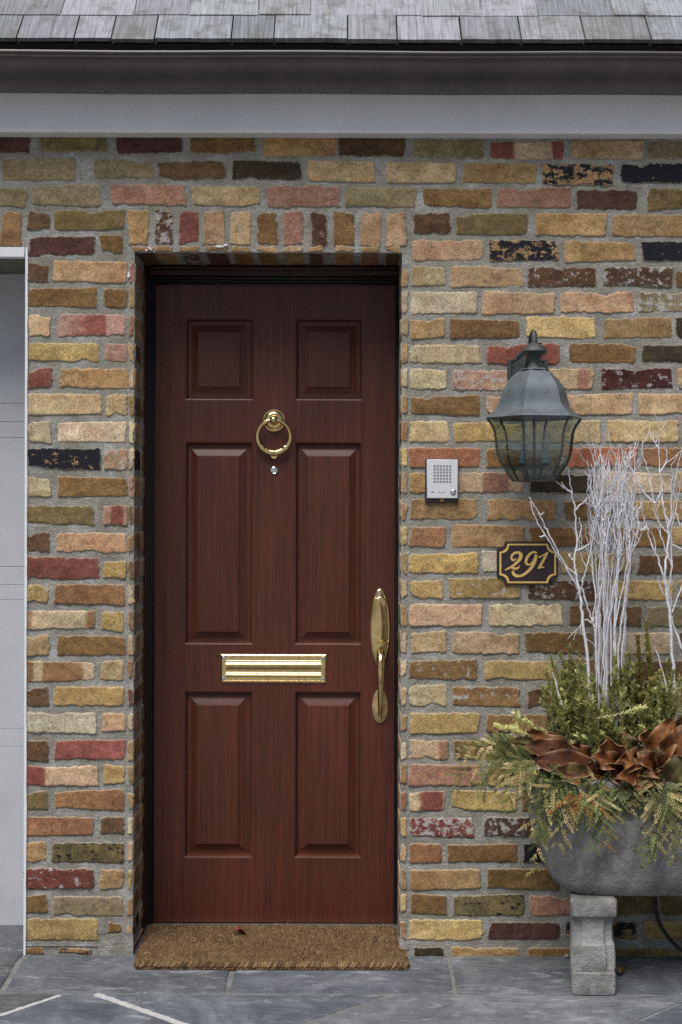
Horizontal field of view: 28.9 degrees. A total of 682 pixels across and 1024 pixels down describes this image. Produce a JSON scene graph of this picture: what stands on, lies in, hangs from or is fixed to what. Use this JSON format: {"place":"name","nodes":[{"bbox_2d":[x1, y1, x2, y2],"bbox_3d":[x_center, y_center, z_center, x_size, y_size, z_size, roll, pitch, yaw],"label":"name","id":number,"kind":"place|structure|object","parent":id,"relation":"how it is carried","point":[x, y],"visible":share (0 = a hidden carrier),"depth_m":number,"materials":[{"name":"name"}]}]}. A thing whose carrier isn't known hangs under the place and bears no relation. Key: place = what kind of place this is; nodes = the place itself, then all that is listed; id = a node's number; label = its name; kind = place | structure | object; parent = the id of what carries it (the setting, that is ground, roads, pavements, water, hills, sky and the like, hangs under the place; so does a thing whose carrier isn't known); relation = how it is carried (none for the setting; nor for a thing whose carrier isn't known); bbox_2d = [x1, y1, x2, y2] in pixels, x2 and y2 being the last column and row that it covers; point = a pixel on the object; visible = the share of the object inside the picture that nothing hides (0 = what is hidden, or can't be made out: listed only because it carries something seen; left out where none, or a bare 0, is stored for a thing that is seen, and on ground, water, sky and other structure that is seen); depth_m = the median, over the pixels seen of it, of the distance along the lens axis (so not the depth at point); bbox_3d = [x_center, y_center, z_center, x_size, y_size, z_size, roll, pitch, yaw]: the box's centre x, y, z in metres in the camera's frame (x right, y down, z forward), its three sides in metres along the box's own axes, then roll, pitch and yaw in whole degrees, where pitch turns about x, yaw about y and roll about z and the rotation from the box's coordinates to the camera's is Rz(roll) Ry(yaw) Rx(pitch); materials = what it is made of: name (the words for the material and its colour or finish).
{"place":"outdoors","nodes":[
{"label":"outdoors","id":0,"kind":"place"},
{"bbox_2d":[0,925,681,1023],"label":"paving","id":1,"kind":"structure","parent":0,"point":[548,975],"depth_m":3.88,"materials":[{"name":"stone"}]},
{"bbox_2d":[0,993,187,1023],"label":"pale joint","id":2,"kind":"object","parent":1,"relation":"on","point":[138,1009],"visible":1,"depth_m":3.76,"materials":[{"name":"concrete"}]},
{"bbox_2d":[134,923,409,970],"bbox_3d":[-0.216,1.388,4.246,0.870,0.044,0.384,0,0,0],"label":"doormat","id":3,"kind":"object","parent":1,"relation":"on","point":[277,947],"visible":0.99,"depth_m":4.18,"materials":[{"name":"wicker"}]},
{"bbox_2d":[0,137,681,956],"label":"brick wall","id":4,"kind":"structure","parent":1,"relation":"on","point":[496,251],"depth_m":4.20,"materials":[{"name":"multicoloured"}]},
{"bbox_2d":[0,274,24,924],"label":"garage door","id":5,"kind":"structure","parent":4,"relation":"attached to","point":[12,416],"depth_m":4.50,"materials":[{"name":"paint"}]},
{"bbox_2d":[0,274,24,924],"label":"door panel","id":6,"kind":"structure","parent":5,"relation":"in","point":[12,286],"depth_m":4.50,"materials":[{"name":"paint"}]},
{"bbox_2d":[0,247,27,954],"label":"garage frame","id":7,"kind":"object","parent":4,"relation":"attached to","point":[13,260],"visible":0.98,"depth_m":4.19,"materials":[{"name":"white paint"}]},
{"bbox_2d":[142,265,399,933],"bbox_3d":[-0.223,0.292,4.463,0.877,2.226,0.127,0,0,0],"label":"door frame","id":8,"kind":"object","parent":4,"relation":"attached to","point":[154,275],"visible":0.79,"depth_m":4.42,"materials":[{"name":"brown wood"}]},
{"bbox_2d":[154,285,394,922],"bbox_3d":[-0.222,0.308,4.430,0.802,2.135,0.114,0,0,0],"label":"front door","id":9,"kind":"structure","parent":8,"relation":"attached to","point":[274,582],"depth_m":4.44,"materials":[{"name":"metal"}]},
{"bbox_2d":[184,691,251,857],"bbox_3d":[-0.412,0.880,4.450,0.228,0.557,0.017,0,0,0],"label":"door panel","id":10,"kind":"structure","parent":9,"relation":"in","point":[217,724],"depth_m":4.44,"materials":[{"name":"wood"}]},
{"bbox_2d":[185,318,252,399],"bbox_3d":[-0.408,-0.513,4.450,0.228,0.275,0.017,0,0,0],"label":"door panel","id":11,"kind":"structure","parent":9,"relation":"in","point":[218,351],"depth_m":4.45,"materials":[{"name":"wood"}]},
{"bbox_2d":[185,442,252,643],"bbox_3d":[-0.409,0.104,4.450,0.228,0.679,0.017,0,0,0],"label":"door panel","id":12,"kind":"structure","parent":9,"relation":"in","point":[218,475],"depth_m":4.44,"materials":[{"name":"wood"}]},
{"bbox_2d":[154,285,394,922],"bbox_3d":[-0.222,0.308,4.464,0.802,2.135,0.045,0,0,0],"label":"door leaf","id":13,"kind":"structure","parent":9,"relation":"in","point":[272,885],"depth_m":4.44,"materials":[{"name":"wood"}]},
{"bbox_2d":[294,692,361,857],"bbox_3d":[-0.044,0.881,4.450,0.225,0.557,0.017,0,0,0],"label":"door panel","id":14,"kind":"structure","parent":9,"relation":"in","point":[327,725],"depth_m":4.44,"materials":[{"name":"wood"}]},
{"bbox_2d":[295,442,361,644],"bbox_3d":[-0.042,0.105,4.450,0.225,0.679,0.017,0,0,0],"label":"door panel","id":15,"kind":"structure","parent":9,"relation":"in","point":[328,475],"depth_m":4.44,"materials":[{"name":"wood"}]},
{"bbox_2d":[295,318,362,399],"bbox_3d":[-0.040,-0.511,4.450,0.225,0.275,0.017,0,0,0],"label":"door panel","id":16,"kind":"structure","parent":9,"relation":"in","point":[328,351],"depth_m":4.44,"materials":[{"name":"wood"}]},
{"bbox_2d":[0,93,681,138],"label":"fascia board","id":17,"kind":"object","parent":4,"relation":"attached to","point":[349,116],"visible":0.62,"depth_m":4.14,"materials":[{"name":"white paint"}]},
{"bbox_2d":[0,49,681,94],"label":"gutter","id":18,"kind":"object","parent":17,"relation":"attached to","point":[358,72],"visible":1,"depth_m":4.02,"materials":[{"name":"metal"}]},
{"bbox_2d":[0,0,681,51],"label":"shingle roof","id":19,"kind":"structure","parent":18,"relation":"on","point":[439,25],"depth_m":4.13,"materials":[{"name":"grey"}]},
{"bbox_2d":[425,459,457,502],"bbox_3d":[0.318,-0.099,4.190,0.104,0.139,0.032,0,0,0],"label":"intercom","id":20,"kind":"object","parent":4,"relation":"attached to","point":[441,480],"visible":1,"depth_m":4.18,"materials":[{"name":"plastic"}]},
{"bbox_2d":[497,541,557,584],"bbox_3d":[0.589,0.162,4.195,0.193,0.137,0.019,0,0,0],"label":"house number sign","id":21,"kind":"object","parent":4,"relation":"attached to","point":[527,562],"visible":0.98,"depth_m":4.19,"materials":[{"name":"black metal"}]},
{"bbox_2d":[486,329,581,481],"bbox_3d":[0.595,-0.324,4.038,0.259,0.466,0.348,0,0,23],"label":"wall lantern","id":22,"kind":"object","parent":4,"relation":"attached to","point":[534,391],"depth_m":3.98,"materials":[{"name":"grey metal"}]},
{"bbox_2d":[654,897,681,951],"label":"cable","id":23,"kind":"object","parent":4,"relation":"attached to","point":[671,940],"visible":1,"depth_m":4.18,"materials":[{"name":"grey plastic"}]},
{"bbox_2d":[526,766,681,994],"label":"stone planter","id":24,"kind":"object","parent":1,"relation":"on","point":[591,881],"visible":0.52,"depth_m":3.87,"materials":[{"name":"stone"}]},
{"bbox_2d":[501,760,537,814],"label":"cedar spray","id":25,"kind":"object","parent":24,"relation":"in","point":[528,768],"visible":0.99,"depth_m":3.82,"materials":[{"name":"green plant"}]},
{"bbox_2d":[515,771,555,812],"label":"cedar spray","id":26,"kind":"object","parent":25,"relation":"on","point":[540,779],"visible":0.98,"depth_m":3.83,"materials":[{"name":"green plant"}]},
{"bbox_2d":[504,754,537,765],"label":"magnolia leaf","id":27,"kind":"object","parent":24,"relation":"in","point":[533,755],"visible":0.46,"depth_m":3.87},
{"bbox_2d":[512,735,534,753],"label":"magnolia leaf","id":28,"kind":"object","parent":27,"relation":"on","point":[524,739],"visible":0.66,"depth_m":3.90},
{"bbox_2d":[495,741,527,753],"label":"magnolia leaf","id":29,"kind":"object","parent":28,"relation":"on","point":[515,743],"visible":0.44,"depth_m":3.89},
{"bbox_2d":[455,730,513,766],"bbox_3d":[0.447,0.691,3.876,0.229,0.102,0.055,0,0,-6],"label":"cedar spray","id":30,"kind":"object","parent":29,"relation":"on","point":[505,742],"visible":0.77,"depth_m":3.88,"materials":[{"name":"green plant"}]},
{"bbox_2d":[442,744,536,794],"bbox_3d":[0.434,0.747,3.842,0.288,0.156,0.045,0,0,-7],"label":"cedar spray","id":31,"kind":"object","parent":30,"relation":"attached to","point":[499,748],"visible":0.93,"depth_m":3.84,"materials":[{"name":"green plant"}]},
{"bbox_2d":[469,748,533,803],"bbox_3d":[0.473,0.765,3.836,0.209,0.161,0.035,0,0,-10],"label":"cedar spray","id":32,"kind":"object","parent":31,"relation":"attached to","point":[509,754],"visible":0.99,"depth_m":3.83,"materials":[{"name":"green plant"}]},
{"bbox_2d":[488,755,530,814],"bbox_3d":[0.495,0.787,3.811,0.142,0.171,0.058,0,0,-19],"label":"cedar spray","id":33,"kind":"object","parent":32,"relation":"hanging from","point":[516,780],"visible":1,"depth_m":3.82,"materials":[{"name":"green plant"}]},
{"bbox_2d":[526,817,550,875],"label":"cedar spray","id":34,"kind":"object","parent":24,"relation":"in","point":[546,833],"visible":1,"depth_m":3.80,"materials":[{"name":"green plant"}]},
{"bbox_2d":[519,777,564,837],"bbox_3d":[0.591,0.851,3.798,0.147,0.175,0.068,0,0,-16],"label":"cedar spray","id":35,"kind":"object","parent":24,"relation":"in","point":[552,798],"visible":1,"depth_m":3.81,"materials":[{"name":"green plant"}]},
{"bbox_2d":[538,685,556,730],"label":"boxwood sprig","id":36,"kind":"object","parent":24,"relation":"in","point":[545,697],"visible":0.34,"depth_m":3.96,"materials":[{"name":"green"}]},
{"bbox_2d":[537,798,562,843],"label":"cedar spray","id":37,"kind":"object","parent":24,"relation":"in","point":[556,815],"visible":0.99,"depth_m":3.81,"materials":[{"name":"green plant"}]},
{"bbox_2d":[529,467,591,699],"bbox_3d":[0.661,0.353,3.990,0.204,0.978,0.031,0,0,-11],"label":"painted branch","id":38,"kind":"object","parent":24,"relation":"in","point":[576,583],"visible":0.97,"depth_m":4.00,"materials":[{"name":"wood"}]},
{"bbox_2d":[547,790,577,857],"bbox_3d":[0.632,0.894,3.806,0.091,0.192,0.069,0,0,0],"label":"cedar spray","id":39,"kind":"object","parent":24,"relation":"hanging from","point":[560,801],"visible":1,"depth_m":3.80,"materials":[{"name":"green plant"}]},
{"bbox_2d":[550,681,574,743],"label":"boxwood sprig","id":40,"kind":"object","parent":24,"relation":"in","point":[558,706],"visible":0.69,"depth_m":3.92,"materials":[{"name":"green"}]},
{"bbox_2d":[530,728,560,734],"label":"magnolia leaf","id":41,"kind":"object","parent":40,"relation":"attached to","point":[549,732],"visible":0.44,"depth_m":3.92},
{"bbox_2d":[494,721,530,736],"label":"boxwood sprig","id":42,"kind":"object","parent":41,"relation":"on","point":[515,728],"visible":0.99,"depth_m":3.89,"materials":[{"name":"yellow"}]},
{"bbox_2d":[511,708,548,733],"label":"boxwood sprig","id":43,"kind":"object","parent":41,"relation":"on","point":[522,722],"visible":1,"depth_m":3.90,"materials":[{"name":"yellow"}]},
{"bbox_2d":[534,749,599,778],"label":"magnolia leaf","id":44,"kind":"object","parent":24,"relation":"in","point":[561,757],"visible":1,"depth_m":3.84,"materials":[{"name":"plant"}]},
{"bbox_2d":[526,738,582,756],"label":"magnolia leaf","id":45,"kind":"object","parent":44,"relation":"on","point":[538,747],"visible":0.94,"depth_m":3.87,"materials":[{"name":"plant"}]},
{"bbox_2d":[527,730,567,749],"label":"magnolia leaf","id":46,"kind":"object","parent":45,"relation":"on","point":[536,734],"visible":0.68,"depth_m":3.89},
{"bbox_2d":[554,682,580,743],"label":"boxwood sprig","id":47,"kind":"object","parent":24,"relation":"in","point":[562,696],"visible":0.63,"depth_m":3.99,"materials":[{"name":"green"}]},
{"bbox_2d":[561,661,584,732],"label":"boxwood sprig","id":48,"kind":"object","parent":24,"relation":"in","point":[569,690],"visible":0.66,"depth_m":4.01,"materials":[{"name":"green"}]},
{"bbox_2d":[563,791,583,835],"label":"cedar spray","id":49,"kind":"object","parent":24,"relation":"in","point":[572,796],"visible":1,"depth_m":3.80,"materials":[{"name":"green plant"}]},
{"bbox_2d":[555,762,599,784],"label":"magnolia leaf","id":50,"kind":"object","parent":24,"relation":"in","point":[572,767],"visible":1,"depth_m":3.84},
{"bbox_2d":[573,683,587,744],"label":"boxwood sprig","id":51,"kind":"object","parent":24,"relation":"in","point":[580,715],"visible":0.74,"depth_m":3.94,"materials":[{"name":"green"}]},
{"bbox_2d":[575,659,594,744],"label":"boxwood sprig","id":52,"kind":"object","parent":24,"relation":"in","point":[579,675],"visible":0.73,"depth_m":3.94,"materials":[{"name":"green"}]},
{"bbox_2d":[569,501,601,679],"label":"painted branch","id":53,"kind":"object","parent":24,"relation":"in","point":[592,621],"visible":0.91,"depth_m":4.01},
{"bbox_2d":[568,429,602,600],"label":"painted branch","id":54,"kind":"object","parent":24,"relation":"in","point":[595,521],"visible":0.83,"depth_m":4.03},
{"bbox_2d":[573,789,601,856],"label":"cedar spray","id":55,"kind":"object","parent":24,"relation":"in","point":[577,814],"visible":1,"depth_m":3.80,"materials":[{"name":"green plant"}]},
{"bbox_2d":[572,441,603,700],"bbox_3d":[0.753,0.311,4.039,0.092,1.068,0.035,0,0,21],"label":"painted branch","id":56,"kind":"object","parent":24,"relation":"in","point":[594,584],"visible":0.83,"depth_m":4.03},
{"bbox_2d":[579,662,602,779],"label":"boxwood sprig","id":57,"kind":"object","parent":24,"relation":"in","point":[587,701],"visible":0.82,"depth_m":3.93,"materials":[{"name":"green"}]},
{"bbox_2d":[585,682,604,779],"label":"boxwood sprig","id":58,"kind":"object","parent":24,"relation":"in","point":[591,719],"visible":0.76,"depth_m":3.94,"materials":[{"name":"green"}]},
{"bbox_2d":[586,471,608,708],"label":"painted branch","id":59,"kind":"object","parent":24,"relation":"in","point":[591,537],"visible":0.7,"depth_m":4.03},
{"bbox_2d":[588,444,608,663],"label":"painted branch","id":60,"kind":"object","parent":24,"relation":"in","point":[594,540],"visible":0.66,"depth_m":4.04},
{"bbox_2d":[585,470,614,778],"bbox_3d":[0.776,0.356,3.979,0.087,0.968,0.040,0,0,0],"label":"painted branch","id":61,"kind":"object","parent":24,"relation":"in","point":[597,511],"visible":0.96,"depth_m":3.98,"materials":[{"name":"wood"}]},
{"bbox_2d":[585,786,616,852],"bbox_3d":[0.741,0.885,3.796,0.101,0.183,0.048,0,0,29],"label":"cedar spray","id":62,"kind":"object","parent":24,"relation":"in","point":[597,800],"visible":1,"depth_m":3.80,"materials":[{"name":"green plant"}]},
{"bbox_2d":[585,444,616,732],"bbox_3d":[0.783,0.318,3.995,0.098,1.048,0.035,0,0,14],"label":"painted branch","id":63,"kind":"object","parent":24,"relation":"in","point":[601,584],"visible":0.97,"depth_m":3.99,"materials":[{"name":"wood"}]},
{"bbox_2d":[588,459,614,699],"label":"painted branch","id":64,"kind":"object","parent":24,"relation":"in","point":[600,559],"visible":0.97,"depth_m":4.00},
{"bbox_2d":[590,476,614,779],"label":"painted branch","id":65,"kind":"object","parent":24,"relation":"in","point":[601,528],"visible":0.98,"depth_m":3.98,"materials":[{"name":"wood"}]},
{"bbox_2d":[590,749,617,770],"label":"magnolia leaf","id":66,"kind":"object","parent":24,"relation":"in","point":[602,757],"visible":0.96,"depth_m":3.85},
{"bbox_2d":[597,736,628,764],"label":"magnolia leaf","id":67,"kind":"object","parent":66,"relation":"on","point":[608,744],"visible":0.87,"depth_m":3.86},
{"bbox_2d":[592,442,620,699],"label":"painted branch","id":68,"kind":"object","parent":24,"relation":"in","point":[602,470],"visible":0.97,"depth_m":3.99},
{"bbox_2d":[597,476,617,729],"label":"painted branch","id":69,"kind":"object","parent":24,"relation":"in","point":[608,542],"visible":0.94,"depth_m":4.00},
{"bbox_2d":[594,793,621,845],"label":"cedar spray","id":70,"kind":"object","parent":24,"relation":"in","point":[597,811],"visible":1,"depth_m":3.80,"materials":[{"name":"green plant"}]},
{"bbox_2d":[598,679,618,743],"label":"boxwood sprig","id":71,"kind":"object","parent":24,"relation":"in","point":[611,691],"visible":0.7,"depth_m":3.96,"materials":[{"name":"green"}]},
{"bbox_2d":[596,685,624,742],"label":"boxwood sprig","id":72,"kind":"object","parent":24,"relation":"in","point":[608,721],"visible":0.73,"depth_m":3.95,"materials":[{"name":"green"}]},
{"bbox_2d":[598,459,624,707],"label":"painted branch","id":73,"kind":"object","parent":24,"relation":"in","point":[612,563],"visible":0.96,"depth_m":4.01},
{"bbox_2d":[604,453,622,779],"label":"painted branch","id":74,"kind":"object","parent":24,"relation":"in","point":[616,570],"visible":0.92,"depth_m":3.99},
{"bbox_2d":[604,763,623,785],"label":"magnolia leaf","id":75,"kind":"object","parent":24,"relation":"in","point":[619,768],"visible":0.72,"depth_m":3.83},
{"bbox_2d":[620,732,646,757],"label":"magnolia leaf","id":76,"kind":"object","parent":75,"relation":"on","point":[630,742],"visible":0.62,"depth_m":3.88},
{"bbox_2d":[603,786,630,823],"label":"cedar spray","id":77,"kind":"object","parent":24,"relation":"in","point":[623,795],"visible":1,"depth_m":3.82,"materials":[{"name":"green plant"}]},
{"bbox_2d":[608,653,628,744],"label":"boxwood sprig","id":78,"kind":"object","parent":24,"relation":"in","point":[616,682],"visible":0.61,"depth_m":3.95,"materials":[{"name":"green"}]},
{"bbox_2d":[604,444,638,742],"bbox_3d":[0.842,0.319,3.980,0.102,1.044,0.034,0,0,6],"label":"painted branch","id":79,"kind":"object","parent":24,"relation":"in","point":[618,526],"visible":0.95,"depth_m":3.98,"materials":[{"name":"wood"}]},
{"bbox_2d":[606,453,637,696],"bbox_3d":[0.838,0.331,4.013,0.117,1.023,0.045,0,0,-24],"label":"painted branch","id":80,"kind":"object","parent":24,"relation":"in","point":[622,542],"visible":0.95,"depth_m":4.00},
{"bbox_2d":[608,435,641,679],"bbox_3d":[0.857,0.298,3.999,0.103,1.086,0.024,0,0,0],"label":"painted branch","id":81,"kind":"object","parent":24,"relation":"in","point":[620,626],"visible":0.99,"depth_m":4.00,"materials":[{"name":"wood"}]},
{"bbox_2d":[615,651,636,733],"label":"boxwood sprig","id":82,"kind":"object","parent":24,"relation":"in","point":[624,673],"visible":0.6,"depth_m":3.98,"materials":[{"name":"green"}]},
{"bbox_2d":[613,441,638,713],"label":"painted branch","id":83,"kind":"object","parent":24,"relation":"in","point":[619,535],"visible":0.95,"depth_m":4.00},
{"bbox_2d":[613,467,642,724],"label":"painted branch","id":84,"kind":"object","parent":24,"relation":"in","point":[628,551],"visible":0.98,"depth_m":3.98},
{"bbox_2d":[616,452,645,738],"bbox_3d":[0.882,0.332,4.026,0.102,1.027,0.027,0,0,-10],"label":"painted branch","id":85,"kind":"object","parent":24,"relation":"in","point":[629,517],"visible":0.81,"depth_m":4.03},
{"bbox_2d":[620,456,642,723],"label":"painted branch","id":86,"kind":"object","parent":24,"relation":"in","point":[633,531],"visible":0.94,"depth_m":4.00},
{"bbox_2d":[626,664,638,762],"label":"boxwood sprig","id":87,"kind":"object","parent":24,"relation":"in","point":[631,703],"visible":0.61,"depth_m":3.98,"materials":[{"name":"green"}]},
{"bbox_2d":[614,762,652,790],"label":"magnolia leaf","id":88,"kind":"object","parent":24,"relation":"in","point":[624,776],"visible":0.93,"depth_m":3.82,"materials":[{"name":"plant"}]},
{"bbox_2d":[615,746,643,774],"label":"magnolia leaf","id":89,"kind":"object","parent":88,"relation":"on","point":[624,761],"visible":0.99,"depth_m":3.83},
{"bbox_2d":[623,775,650,800],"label":"magnolia leaf","id":90,"kind":"object","parent":24,"relation":"in","point":[642,778],"visible":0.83,"depth_m":3.82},
{"bbox_2d":[632,749,666,778],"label":"magnolia leaf","id":91,"kind":"object","parent":90,"relation":"on","point":[646,759],"visible":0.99,"depth_m":3.83,"materials":[{"name":"plant"}]},
{"bbox_2d":[646,717,677,764],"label":"magnolia leaf","id":92,"kind":"object","parent":91,"relation":"on","point":[660,732],"visible":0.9,"depth_m":3.86,"materials":[{"name":"plant"}]},
{"bbox_2d":[630,633,647,722],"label":"boxwood sprig","id":93,"kind":"object","parent":24,"relation":"in","point":[641,693],"visible":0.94,"depth_m":4.01,"materials":[{"name":"green"}]},
{"bbox_2d":[636,683,653,728],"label":"boxwood sprig","id":94,"kind":"object","parent":24,"relation":"in","point":[645,715],"visible":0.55,"depth_m":3.96,"materials":[{"name":"green"}]},
{"bbox_2d":[632,828,658,865],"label":"cedar spray","id":95,"kind":"object","parent":24,"relation":"in","point":[652,834],"visible":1,"depth_m":3.79,"materials":[{"name":"green plant"}]},
{"bbox_2d":[638,843,656,869],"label":"cedar spray","id":96,"kind":"object","parent":24,"relation":"in","point":[650,862],"visible":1,"depth_m":3.79,"materials":[{"name":"green plant"}]},
{"bbox_2d":[643,619,656,710],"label":"boxwood sprig","id":97,"kind":"object","parent":24,"relation":"in","point":[650,670],"visible":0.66,"depth_m":3.98,"materials":[{"name":"green"}]},
{"bbox_2d":[620,414,681,720],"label":"painted branch","id":98,"kind":"object","parent":24,"relation":"in","point":[666,585],"visible":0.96,"depth_m":4.00,"materials":[{"name":"wood"}]},
{"bbox_2d":[649,669,665,767],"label":"boxwood sprig","id":99,"kind":"object","parent":24,"relation":"in","point":[657,711],"visible":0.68,"depth_m":3.93,"materials":[{"name":"green"}]},
{"bbox_2d":[640,787,675,861],"bbox_3d":[0.902,0.890,3.805,0.107,0.221,0.066,0,0,-13],"label":"cedar spray","id":100,"kind":"object","parent":24,"relation":"in","point":[648,803],"visible":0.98,"depth_m":3.79,"materials":[{"name":"green plant"}]},
{"bbox_2d":[652,783,681,865],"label":"cedar spray","id":101,"kind":"object","parent":24,"relation":"in","point":[659,813],"visible":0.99,"depth_m":3.79,"materials":[{"name":"green plant"}]},
{"bbox_2d":[655,725,681,766],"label":"magnolia leaf","id":102,"kind":"object","parent":24,"relation":"in","point":[668,740],"visible":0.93,"depth_m":3.85,"materials":[{"name":"plant"}]},
{"bbox_2d":[656,449,681,650],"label":"painted branch","id":103,"kind":"object","parent":24,"relation":"in","point":[673,626],"visible":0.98,"depth_m":4.02,"materials":[{"name":"wood"}]},
{"bbox_2d":[660,667,677,718],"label":"boxwood sprig","id":104,"kind":"object","parent":24,"relation":"in","point":[667,715],"visible":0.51,"depth_m":3.93,"materials":[{"name":"green"}]},
{"bbox_2d":[658,755,681,787],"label":"magnolia leaf","id":105,"kind":"object","parent":24,"relation":"in","point":[672,766],"visible":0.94,"depth_m":3.83,"materials":[{"name":"plant"}]},
{"bbox_2d":[660,784,681,848],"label":"cedar spray","id":106,"kind":"object","parent":24,"relation":"in","point":[665,805],"visible":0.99,"depth_m":3.79,"materials":[{"name":"green plant"}]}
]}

